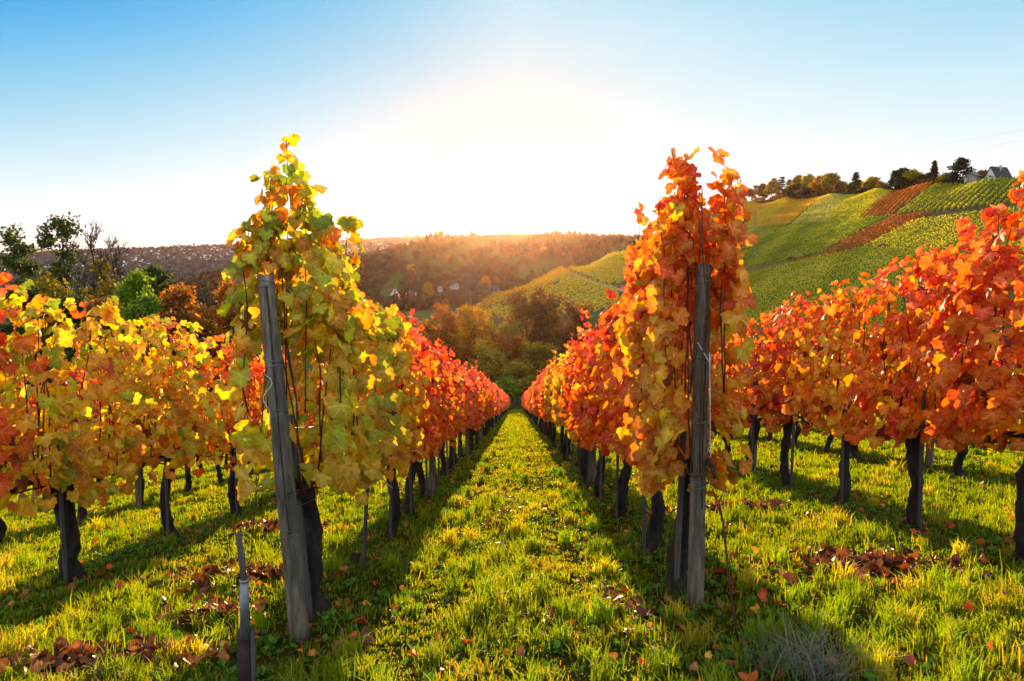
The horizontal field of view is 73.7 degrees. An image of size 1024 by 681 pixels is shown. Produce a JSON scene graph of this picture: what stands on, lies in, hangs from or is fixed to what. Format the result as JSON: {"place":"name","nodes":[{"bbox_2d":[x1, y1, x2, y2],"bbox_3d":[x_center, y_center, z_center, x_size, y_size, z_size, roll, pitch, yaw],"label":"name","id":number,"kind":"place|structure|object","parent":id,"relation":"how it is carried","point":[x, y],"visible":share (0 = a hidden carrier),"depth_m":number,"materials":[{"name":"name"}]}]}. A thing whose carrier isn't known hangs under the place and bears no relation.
{"place":"outdoors","nodes":[
{"label":"outdoors","id":0,"kind":"place"},
{"bbox_2d":[0,407,1023,680],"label":"ground","id":1,"kind":"structure","parent":0,"point":[464,653],"depth_m":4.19,"materials":[{"name":"green plant"}]},
{"bbox_2d":[0,368,47,543],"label":"grapevine","id":2,"kind":"object","parent":1,"relation":"on","point":[32,408],"visible":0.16,"depth_m":7.44,"materials":[{"name":"orange plant"}]},
{"bbox_2d":[0,272,49,515],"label":"grapevine","id":3,"kind":"object","parent":1,"relation":"on","point":[17,457],"visible":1,"depth_m":4.30,"materials":[{"name":"orange plant"}]},
{"bbox_2d":[0,223,51,331],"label":"tree","id":4,"kind":"object","parent":1,"relation":"on","point":[13,263],"visible":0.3,"depth_m":72.27,"materials":[{"name":"green plant"}]},
{"bbox_2d":[0,278,64,455],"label":"bush","id":5,"kind":"object","parent":1,"relation":"on","point":[8,329],"visible":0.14,"depth_m":65.85,"materials":[{"name":"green plant"}]},
{"bbox_2d":[25,270,72,384],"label":"tree","id":6,"kind":"object","parent":1,"relation":"on","point":[49,288],"visible":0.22,"depth_m":69.86,"materials":[{"name":"green plant"}]},
{"bbox_2d":[54,429,68,586],"bbox_3d":[-3.298,1.242,5.000,0.034,1.257,0.038,0,5,0],"label":"vine stake","id":7,"kind":"object","parent":1,"relation":"on","point":[63,536],"visible":0.52,"depth_m":5.01,"materials":[{"name":"brown wood"}]},
{"bbox_2d":[34,212,91,318],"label":"tree","id":8,"kind":"object","parent":1,"relation":"on","point":[64,228],"visible":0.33,"depth_m":73.73,"materials":[{"name":"green plant"}]},
{"bbox_2d":[18,352,119,521],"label":"grapevine","id":9,"kind":"object","parent":1,"relation":"on","point":[82,512],"visible":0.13,"depth_m":8.65,"materials":[{"name":"orange plant"}]},
{"bbox_2d":[47,290,95,396],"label":"bush","id":10,"kind":"object","parent":1,"relation":"on","point":[70,352],"visible":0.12,"depth_m":61.79,"materials":[{"name":"green plant"}]},
{"bbox_2d":[0,279,165,582],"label":"grapevine","id":11,"kind":"object","parent":1,"relation":"on","point":[76,461],"visible":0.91,"depth_m":5.06,"materials":[{"name":"yellow plant"}]},
{"bbox_2d":[61,218,120,328],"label":"bare tree","id":12,"kind":"object","parent":1,"relation":"on","point":[94,237],"visible":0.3,"depth_m":71.83,"materials":[{"name":"brown plant"}]},
{"bbox_2d":[74,295,123,403],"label":"bush","id":13,"kind":"object","parent":1,"relation":"on","point":[93,303],"visible":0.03,"depth_m":59.15,"materials":[{"name":"green plant"}]},
{"bbox_2d":[77,256,121,340],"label":"tree","id":14,"kind":"object","parent":1,"relation":"on","point":[108,290],"visible":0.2,"depth_m":71.85,"materials":[{"name":"green plant"}]},
{"bbox_2d":[92,235,130,308],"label":"bare tree","id":15,"kind":"object","parent":1,"relation":"on","point":[110,246],"visible":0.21,"depth_m":73.56,"materials":[{"name":"brown plant"}]},
{"bbox_2d":[110,267,163,411],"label":"bush","id":16,"kind":"object","parent":1,"relation":"on","point":[126,289],"visible":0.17,"depth_m":51.22,"materials":[{"name":"green plant"}]},
{"bbox_2d":[131,407,142,507],"bbox_3d":[-5.484,1.579,9.971,0.101,1.924,0.098,0,5,0],"label":"trellis post","id":17,"kind":"object","parent":1,"relation":"on","point":[138,491],"visible":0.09,"depth_m":10.00,"materials":[{"name":"grey wood"}]},
{"bbox_2d":[119,290,165,419],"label":"bush","id":18,"kind":"object","parent":1,"relation":"on","point":[143,306],"visible":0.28,"depth_m":49.32,"materials":[{"name":"green plant"}]},
{"bbox_2d":[89,313,235,537],"bbox_3d":[-3.321,0.877,6.624,0.812,2.310,1.641,0,5,0],"label":"grapevine","id":19,"kind":"object","parent":1,"relation":"on","point":[188,440],"visible":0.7,"depth_m":6.45,"materials":[{"name":"yellow plant"}]},
{"bbox_2d":[139,259,189,318],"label":"tree","id":20,"kind":"object","parent":1,"relation":"on","point":[161,279],"visible":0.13,"depth_m":65.60,"materials":[{"name":"green plant"}]},
{"bbox_2d":[164,425,169,537],"bbox_3d":[-3.282,1.383,6.484,0.032,1.170,0.050,0,5,0],"label":"vine stake","id":21,"kind":"object","parent":1,"relation":"on","point":[166,502],"visible":0.53,"depth_m":6.49,"materials":[{"name":"grey wood"}]},
{"bbox_2d":[157,277,201,316],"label":"bush","id":22,"kind":"object","parent":1,"relation":"on","point":[178,298],"visible":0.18,"depth_m":61.07,"materials":[{"name":"orange plant"}]},
{"bbox_2d":[154,366,208,491],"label":"grapevine","id":23,"kind":"object","parent":1,"relation":"on","point":[188,484],"visible":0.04,"depth_m":11.59,"materials":[{"name":"orange plant"}]},
{"bbox_2d":[157,306,207,396],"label":"bush","id":24,"kind":"object","parent":1,"relation":"on","point":[179,316],"visible":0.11,"depth_m":56.22,"materials":[{"name":"orange plant"}]},
{"bbox_2d":[187,302,229,414],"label":"bush","id":25,"kind":"object","parent":1,"relation":"on","point":[207,321],"visible":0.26,"depth_m":57.91,"materials":[{"name":"plant"}]},
{"bbox_2d":[180,334,270,514],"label":"grapevine","id":26,"kind":"object","parent":1,"relation":"on","point":[250,388],"visible":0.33,"depth_m":7.98,"materials":[{"name":"orange plant"}]},
{"bbox_2d":[210,280,260,385],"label":"bush","id":27,"kind":"object","parent":1,"relation":"on","point":[231,315],"visible":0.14,"depth_m":63.72,"materials":[{"name":"orange plant"}]},
{"bbox_2d":[235,532,256,680],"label":"anchor stake","id":28,"kind":"object","parent":1,"relation":"on","point":[246,658],"visible":1,"depth_m":2.87,"materials":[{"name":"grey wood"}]},
{"bbox_2d":[257,273,309,641],"bbox_3d":[-1.161,0.653,3.485,0.211,1.982,0.117,0,5,0],"label":"trellis post","id":29,"kind":"object","parent":1,"relation":"on","point":[295,590],"visible":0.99,"depth_m":3.45,"materials":[{"name":"grey wood"}]},
{"bbox_2d":[249,369,266,571],"bbox_3d":[-1.580,0.945,4.213,0.017,1.752,1.658,-3,6,-26],"label":"guy wire","id":30,"kind":"object","parent":29,"relation":"attached to","point":[258,472],"visible":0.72,"depth_m":4.12,"materials":[{"name":"metal"}]},
{"bbox_2d":[288,414,313,619],"bbox_3d":[-1.193,1.023,3.863,0.120,1.222,0.033,1,5,7],"label":"vine stake","id":31,"kind":"object","parent":1,"relation":"on","point":[304,549],"visible":0.68,"depth_m":3.86,"materials":[{"name":"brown wood"}]},
{"bbox_2d":[287,363,333,467],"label":"grapevine","id":32,"kind":"object","parent":1,"relation":"on","point":[311,421],"visible":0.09,"depth_m":10.71,"materials":[{"name":"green plant"}]},
{"bbox_2d":[215,134,419,615],"bbox_3d":[-1.143,0.247,4.535,0.798,2.778,2.419,0,5,0],"label":"grapevine","id":33,"kind":"object","parent":1,"relation":"on","point":[329,308],"visible":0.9,"depth_m":3.63,"materials":[{"name":"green plant"}]},
{"bbox_2d":[361,488,368,568],"bbox_3d":[-1.067,1.210,5.005,0.031,0.996,0.114,4,7,38],"label":"vine stake","id":34,"kind":"object","parent":1,"relation":"on","point":[364,535],"visible":0.47,"depth_m":5.00,"materials":[{"name":"grey wood"}]},
{"bbox_2d":[346,289,433,537],"bbox_3d":[-1.150,0.721,6.220,0.803,2.384,1.363,0,5,0],"label":"grapevine","id":35,"kind":"object","parent":1,"relation":"on","point":[419,406],"visible":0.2,"depth_m":6.19,"materials":[{"name":"orange plant"}]},
{"bbox_2d":[367,308,442,515],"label":"grapevine","id":36,"kind":"object","parent":1,"relation":"on","point":[433,437],"visible":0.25,"depth_m":7.42,"materials":[{"name":"orange plant"}]},
{"bbox_2d":[400,324,455,498],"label":"grapevine","id":37,"kind":"object","parent":1,"relation":"on","point":[446,408],"visible":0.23,"depth_m":8.73,"materials":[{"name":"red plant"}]},
{"bbox_2d":[429,359,435,494],"bbox_3d":[-1.069,1.185,9.103,0.102,1.924,0.098,0,5,0],"label":"trellis post","id":38,"kind":"object","parent":1,"relation":"on","point":[432,480],"visible":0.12,"depth_m":9.12,"materials":[{"name":"grey wood"}]},
{"bbox_2d":[426,343,459,486],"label":"grapevine","id":39,"kind":"object","parent":1,"relation":"on","point":[453,414],"visible":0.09,"depth_m":10.10,"materials":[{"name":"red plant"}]},
{"bbox_2d":[433,341,464,475],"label":"grapevine","id":40,"kind":"object","parent":1,"relation":"on","point":[459,394],"visible":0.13,"depth_m":11.37,"materials":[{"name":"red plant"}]},
{"bbox_2d":[437,338,467,468],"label":"grapevine","id":41,"kind":"object","parent":1,"relation":"on","point":[458,369],"visible":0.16,"depth_m":12.46,"materials":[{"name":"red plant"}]},
{"bbox_2d":[455,372,473,463],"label":"grapevine","id":42,"kind":"object","parent":1,"relation":"on","point":[469,415],"visible":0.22,"depth_m":13.67,"materials":[{"name":"red plant"}]},
{"bbox_2d":[457,362,477,457],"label":"grapevine","id":43,"kind":"object","parent":1,"relation":"on","point":[474,404],"visible":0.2,"depth_m":14.95,"materials":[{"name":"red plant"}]},
{"bbox_2d":[462,361,483,453],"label":"grapevine","id":44,"kind":"object","parent":1,"relation":"on","point":[479,415],"visible":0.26,"depth_m":15.93,"materials":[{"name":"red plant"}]},
{"bbox_2d":[0,436,1016,680],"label":"fallen leaves","id":45,"kind":"object","parent":1,"relation":"on","point":[870,562],"visible":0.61,"depth_m":4.15,"materials":[{"name":"brown plant"}]},
{"bbox_2d":[491,374,527,407],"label":"tree","id":46,"kind":"object","parent":1,"relation":"on","point":[508,386],"visible":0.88,"depth_m":105.81,"materials":[{"name":"green plant"}]},
{"bbox_2d":[542,350,559,447],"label":"grapevine","id":47,"kind":"object","parent":1,"relation":"on","point":[547,381],"visible":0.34,"depth_m":16.49,"materials":[{"name":"orange plant"}]},
{"bbox_2d":[550,344,571,461],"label":"grapevine","id":48,"kind":"object","parent":1,"relation":"on","point":[554,385],"visible":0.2,"depth_m":12.85,"materials":[{"name":"orange plant"}]},
{"bbox_2d":[554,331,585,467],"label":"grapevine","id":49,"kind":"object","parent":1,"relation":"on","point":[558,390],"visible":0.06,"depth_m":11.69,"materials":[{"name":"orange plant"}]},
{"bbox_2d":[558,332,587,474],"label":"grapevine","id":50,"kind":"object","parent":1,"relation":"on","point":[565,379],"visible":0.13,"depth_m":10.34,"materials":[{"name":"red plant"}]},
{"bbox_2d":[562,330,609,485],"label":"grapevine","id":51,"kind":"object","parent":1,"relation":"on","point":[570,422],"visible":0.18,"depth_m":9.12,"materials":[{"name":"orange plant"}]},
{"bbox_2d":[568,308,621,499],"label":"grapevine","id":52,"kind":"object","parent":1,"relation":"on","point":[578,393],"visible":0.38,"depth_m":7.72,"materials":[{"name":"orange plant"}]},
{"bbox_2d":[582,263,633,519],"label":"grapevine","id":53,"kind":"object","parent":1,"relation":"on","point":[594,390],"visible":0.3,"depth_m":6.42,"materials":[{"name":"orange plant"}]},
{"bbox_2d":[642,474,645,556],"bbox_3d":[0.979,1.080,5.055,0.029,1.144,0.075,-1,5,-6],"label":"vine stake","id":54,"kind":"object","parent":1,"relation":"on","point":[643,523],"visible":0.38,"depth_m":5.06,"materials":[{"name":"grey wood"}]},
{"bbox_2d":[595,202,693,552],"bbox_3d":[1.035,0.328,5.111,0.717,2.782,1.367,0,5,0],"label":"grapevine","id":55,"kind":"object","parent":1,"relation":"on","point":[615,388],"visible":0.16,"depth_m":5.23,"materials":[{"name":"orange plant"}]},
{"bbox_2d":[674,424,686,580],"bbox_3d":[0.976,1.001,3.974,0.034,1.088,0.179,0,5,5],"label":"vine stake","id":56,"kind":"object","parent":1,"relation":"on","point":[679,515],"visible":0.71,"depth_m":3.96,"materials":[{"name":"grey wood"}]},
{"bbox_2d":[615,146,767,594],"bbox_3d":[0.992,0.260,4.009,0.655,2.654,1.244,0,5,0],"label":"grapevine","id":57,"kind":"object","parent":1,"relation":"on","point":[672,251],"visible":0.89,"depth_m":3.63,"materials":[{"name":"orange plant"}]},
{"bbox_2d":[687,263,711,607],"bbox_3d":[1.014,0.566,3.691,0.101,1.953,0.108,0,5,0],"label":"trellis post","id":58,"kind":"object","parent":1,"relation":"on","point":[696,561],"visible":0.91,"depth_m":3.66,"materials":[{"name":"grey wood"}]},
{"bbox_2d":[712,488,738,644],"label":"dead shoot","id":59,"kind":"object","parent":1,"relation":"on","point":[728,578],"visible":0.94,"depth_m":3.11,"materials":[{"name":"wood"}]},
{"bbox_2d":[708,334,759,460],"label":"grapevine","id":60,"kind":"object","parent":1,"relation":"on","point":[727,446],"visible":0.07,"depth_m":10.28,"materials":[{"name":"orange plant"}]},
{"bbox_2d":[716,305,792,474],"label":"grapevine","id":61,"kind":"object","parent":1,"relation":"on","point":[748,399],"visible":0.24,"depth_m":8.96,"materials":[{"name":"orange plant"}]},
{"bbox_2d":[711,621,830,679],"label":"dry grass tuft","id":62,"kind":"object","parent":1,"relation":"on","point":[769,652],"visible":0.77,"depth_m":2.88,"materials":[{"name":"green plant"}]},
{"bbox_2d":[747,290,841,487],"bbox_3d":[3.245,0.617,7.852,0.804,2.387,1.340,0,5,0],"label":"grapevine","id":63,"kind":"object","parent":1,"relation":"on","point":[772,387],"visible":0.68,"depth_m":7.88,"materials":[{"name":"orange plant"}]},
{"bbox_2d":[743,609,890,680],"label":"dry grass tuft","id":64,"kind":"object","parent":1,"relation":"on","point":[812,665],"visible":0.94,"depth_m":2.73,"materials":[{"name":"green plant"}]},
{"bbox_2d":[840,403,844,504],"bbox_3d":[3.177,1.033,6.558,0.031,1.238,0.065,-1,5,-11],"label":"vine stake","id":65,"kind":"object","parent":1,"relation":"on","point":[842,470],"visible":0.52,"depth_m":6.56,"materials":[{"name":"grey wood"}]},
{"bbox_2d":[781,272,906,503],"bbox_3d":[3.234,0.523,6.674,0.765,2.373,1.333,0,5,0],"label":"grapevine","id":66,"kind":"object","parent":1,"relation":"on","point":[836,340],"visible":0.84,"depth_m":6.64,"materials":[{"name":"orange plant"}]},
{"bbox_2d":[833,326,899,458],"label":"grapevine","id":67,"kind":"object","parent":1,"relation":"on","point":[855,452],"visible":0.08,"depth_m":10.74,"materials":[{"name":"orange plant"}]},
{"bbox_2d":[872,312,952,465],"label":"grapevine","id":68,"kind":"object","parent":1,"relation":"on","point":[896,374],"visible":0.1,"depth_m":9.53,"materials":[{"name":"orange plant"}]},
{"bbox_2d":[917,389,925,531],"bbox_3d":[3.173,0.930,5.289,0.028,1.220,0.077,0,5,0],"label":"vine stake","id":69,"kind":"object","parent":1,"relation":"on","point":[921,464],"visible":0.62,"depth_m":5.29,"materials":[{"name":"grey wood"}]},
{"bbox_2d":[841,216,1011,527],"bbox_3d":[3.240,0.307,5.395,0.804,2.533,1.344,0,5,0],"label":"grapevine","id":70,"kind":"object","parent":1,"relation":"on","point":[901,425],"visible":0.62,"depth_m":5.42,"materials":[{"name":"orange plant"}]},
{"bbox_2d":[919,325,1022,478],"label":"grapevine","id":71,"kind":"object","parent":1,"relation":"on","point":[959,470],"visible":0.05,"depth_m":8.20,"materials":[{"name":"orange plant"}]},
{"bbox_2d":[920,170,1023,566],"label":"grapevine","id":72,"kind":"object","parent":1,"relation":"on","point":[976,305],"visible":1,"depth_m":4.38,"materials":[{"name":"orange plant"}]},
{"bbox_2d":[987,307,1023,421],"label":"grapevine","id":73,"kind":"object","parent":1,"relation":"on","point":[1016,412],"visible":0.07,"depth_m":7.14,"materials":[{"name":"orange plant"}]},
{"bbox_2d":[0,0,1023,453],"label":"sky","id":74,"kind":"structure","parent":0,"point":[151,121],"materials":[{"name":"blue"}]},
{"bbox_2d":[2,178,1023,412],"bbox_3d":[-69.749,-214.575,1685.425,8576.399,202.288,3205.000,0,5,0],"label":"hills","id":75,"kind":"structure","parent":0,"point":[457,252],"depth_m":324.09,"materials":[{"name":"green plant"}]},
{"bbox_2d":[33,238,416,267],"bbox_3d":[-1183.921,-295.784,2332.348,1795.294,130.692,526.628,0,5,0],"label":"distant town","id":76,"kind":"object","parent":75,"relation":"on","point":[215,258],"visible":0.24,"depth_m":2314.37},
{"bbox_2d":[0,233,453,290],"bbox_3d":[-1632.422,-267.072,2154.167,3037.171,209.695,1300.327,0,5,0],"label":"woods","id":77,"kind":"object","parent":75,"relation":"on","point":[183,267],"visible":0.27,"depth_m":2250.97,"materials":[{"name":"brown plant"}]},
{"bbox_2d":[416,316,459,361],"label":"tree","id":78,"kind":"object","parent":75,"relation":"on","point":[436,333],"visible":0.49,"depth_m":123.59,"materials":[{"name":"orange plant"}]},
{"bbox_2d":[160,204,745,317],"bbox_3d":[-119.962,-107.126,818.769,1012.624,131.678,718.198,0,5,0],"label":"woods","id":79,"kind":"object","parent":75,"relation":"on","point":[420,300],"visible":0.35,"depth_m":856.49,"materials":[{"name":"brown plant"}]},
{"bbox_2d":[431,302,481,369],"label":"tree","id":80,"kind":"object","parent":75,"relation":"on","point":[444,316],"visible":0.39,"depth_m":127.11,"materials":[{"name":"brown plant"}]},
{"bbox_2d":[446,303,499,369],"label":"tree","id":81,"kind":"object","parent":75,"relation":"on","point":[473,329],"visible":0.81,"depth_m":121.68,"materials":[{"name":"orange plant"}]},
{"bbox_2d":[466,344,512,381],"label":"tree","id":82,"kind":"object","parent":75,"relation":"on","point":[492,360],"visible":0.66,"depth_m":113.47,"materials":[{"name":"green plant"}]},
{"bbox_2d":[476,320,524,353],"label":"tree","id":83,"kind":"object","parent":75,"relation":"on","point":[506,329],"visible":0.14,"depth_m":126.61,"materials":[{"name":"brown plant"}]},
{"bbox_2d":[491,332,539,401],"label":"tree","id":84,"kind":"object","parent":75,"relation":"on","point":[513,345],"visible":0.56,"depth_m":117.67,"materials":[{"name":"brown plant"}]},
{"bbox_2d":[498,357,539,404],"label":"tree","id":85,"kind":"object","parent":75,"relation":"on","point":[516,369],"visible":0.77,"depth_m":111.77,"materials":[{"name":"green plant"}]},
{"bbox_2d":[479,266,575,307],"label":"hillside vines","id":86,"kind":"object","parent":75,"relation":"on","point":[546,278],"visible":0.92,"depth_m":250.69,"materials":[{"name":"yellow plant"}]},
{"bbox_2d":[501,287,554,353],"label":"tree","id":87,"kind":"object","parent":75,"relation":"on","point":[520,306],"visible":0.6,"depth_m":135.46,"materials":[{"name":"brown plant"}]},
{"bbox_2d":[521,338,559,374],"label":"tree","id":88,"kind":"object","parent":75,"relation":"on","point":[537,353],"visible":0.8,"depth_m":115.06,"materials":[{"name":"green plant"}]},
{"bbox_2d":[524,287,571,358],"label":"tree","id":89,"kind":"object","parent":75,"relation":"on","point":[547,311],"visible":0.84,"depth_m":132.11,"materials":[{"name":"brown plant"}]},
{"bbox_2d":[492,274,620,318],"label":"hillside vines","id":90,"kind":"object","parent":75,"relation":"on","point":[591,285],"visible":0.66,"depth_m":227.66,"materials":[{"name":"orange plant"}]},
{"bbox_2d":[553,297,595,358],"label":"tree","id":91,"kind":"object","parent":75,"relation":"on","point":[574,313],"visible":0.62,"depth_m":133.21,"materials":[{"name":"brown plant"}]},
{"bbox_2d":[568,249,638,283],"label":"hillside vines","id":92,"kind":"object","parent":75,"relation":"on","point":[598,264],"visible":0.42,"depth_m":297.80,"materials":[{"name":"yellow plant"}]},
{"bbox_2d":[744,196,794,227],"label":"hillside vines","id":93,"kind":"object","parent":75,"relation":"on","point":[758,217],"visible":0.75,"depth_m":582.47,"materials":[{"name":"yellow plant"}]},
{"bbox_2d":[758,195,824,226],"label":"hillside vines","id":94,"kind":"object","parent":75,"relation":"on","point":[807,202],"visible":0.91,"depth_m":524.17,"materials":[{"name":"orange plant"}]},
{"bbox_2d":[701,213,889,268],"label":"hillside vines","id":95,"kind":"object","parent":75,"relation":"on","point":[796,247],"visible":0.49,"depth_m":381.75,"materials":[{"name":"green plant"}]},
{"bbox_2d":[751,181,884,201],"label":"hedge","id":96,"kind":"object","parent":75,"relation":"on","point":[755,198],"visible":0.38,"depth_m":561.42,"materials":[{"name":"green plant"}]},
{"bbox_2d":[792,193,852,223],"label":"hillside vines","id":97,"kind":"object","parent":75,"relation":"on","point":[812,218],"visible":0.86,"depth_m":464.28,"materials":[{"name":"yellow plant"}]},
{"bbox_2d":[820,172,840,189],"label":"tree","id":98,"kind":"object","parent":75,"relation":"on","point":[831,179],"visible":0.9,"depth_m":540.89,"materials":[{"name":"yellow plant"}]},
{"bbox_2d":[784,210,930,261],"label":"hillside vines","id":99,"kind":"object","parent":75,"relation":"on","point":[860,234],"visible":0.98,"depth_m":317.45,"materials":[{"name":"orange plant"}]},
{"bbox_2d":[822,188,892,221],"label":"hillside vines","id":100,"kind":"object","parent":75,"relation":"on","point":[860,196],"visible":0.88,"depth_m":415.14,"materials":[{"name":"yellow plant"}]},
{"bbox_2d":[710,205,1023,353],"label":"hillside vines","id":101,"kind":"object","parent":75,"relation":"on","point":[792,275],"visible":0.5,"depth_m":272.27,"materials":[{"name":"green plant"}]},
{"bbox_2d":[862,180,937,218],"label":"hillside vines","id":102,"kind":"object","parent":75,"relation":"on","point":[897,192],"visible":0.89,"depth_m":373.25,"materials":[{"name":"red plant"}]},
{"bbox_2d":[878,175,984,190],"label":"hedge","id":103,"kind":"object","parent":75,"relation":"on","point":[933,178],"visible":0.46,"depth_m":384.08,"materials":[{"name":"green plant"}]},
{"bbox_2d":[897,176,1023,213],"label":"hillside vines","id":104,"kind":"object","parent":75,"relation":"on","point":[961,187],"visible":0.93,"depth_m":313.25,"materials":[{"name":"green plant"}]},
{"bbox_2d":[944,157,976,180],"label":"tree","id":105,"kind":"object","parent":75,"relation":"on","point":[960,164],"visible":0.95,"depth_m":361.54,"materials":[{"name":"green plant"}]},
{"bbox_2d":[984,165,1011,179],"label":"house","id":106,"kind":"structure","parent":75,"relation":"on","point":[1000,171],"depth_m":322.52,"materials":[{"name":"tile"}]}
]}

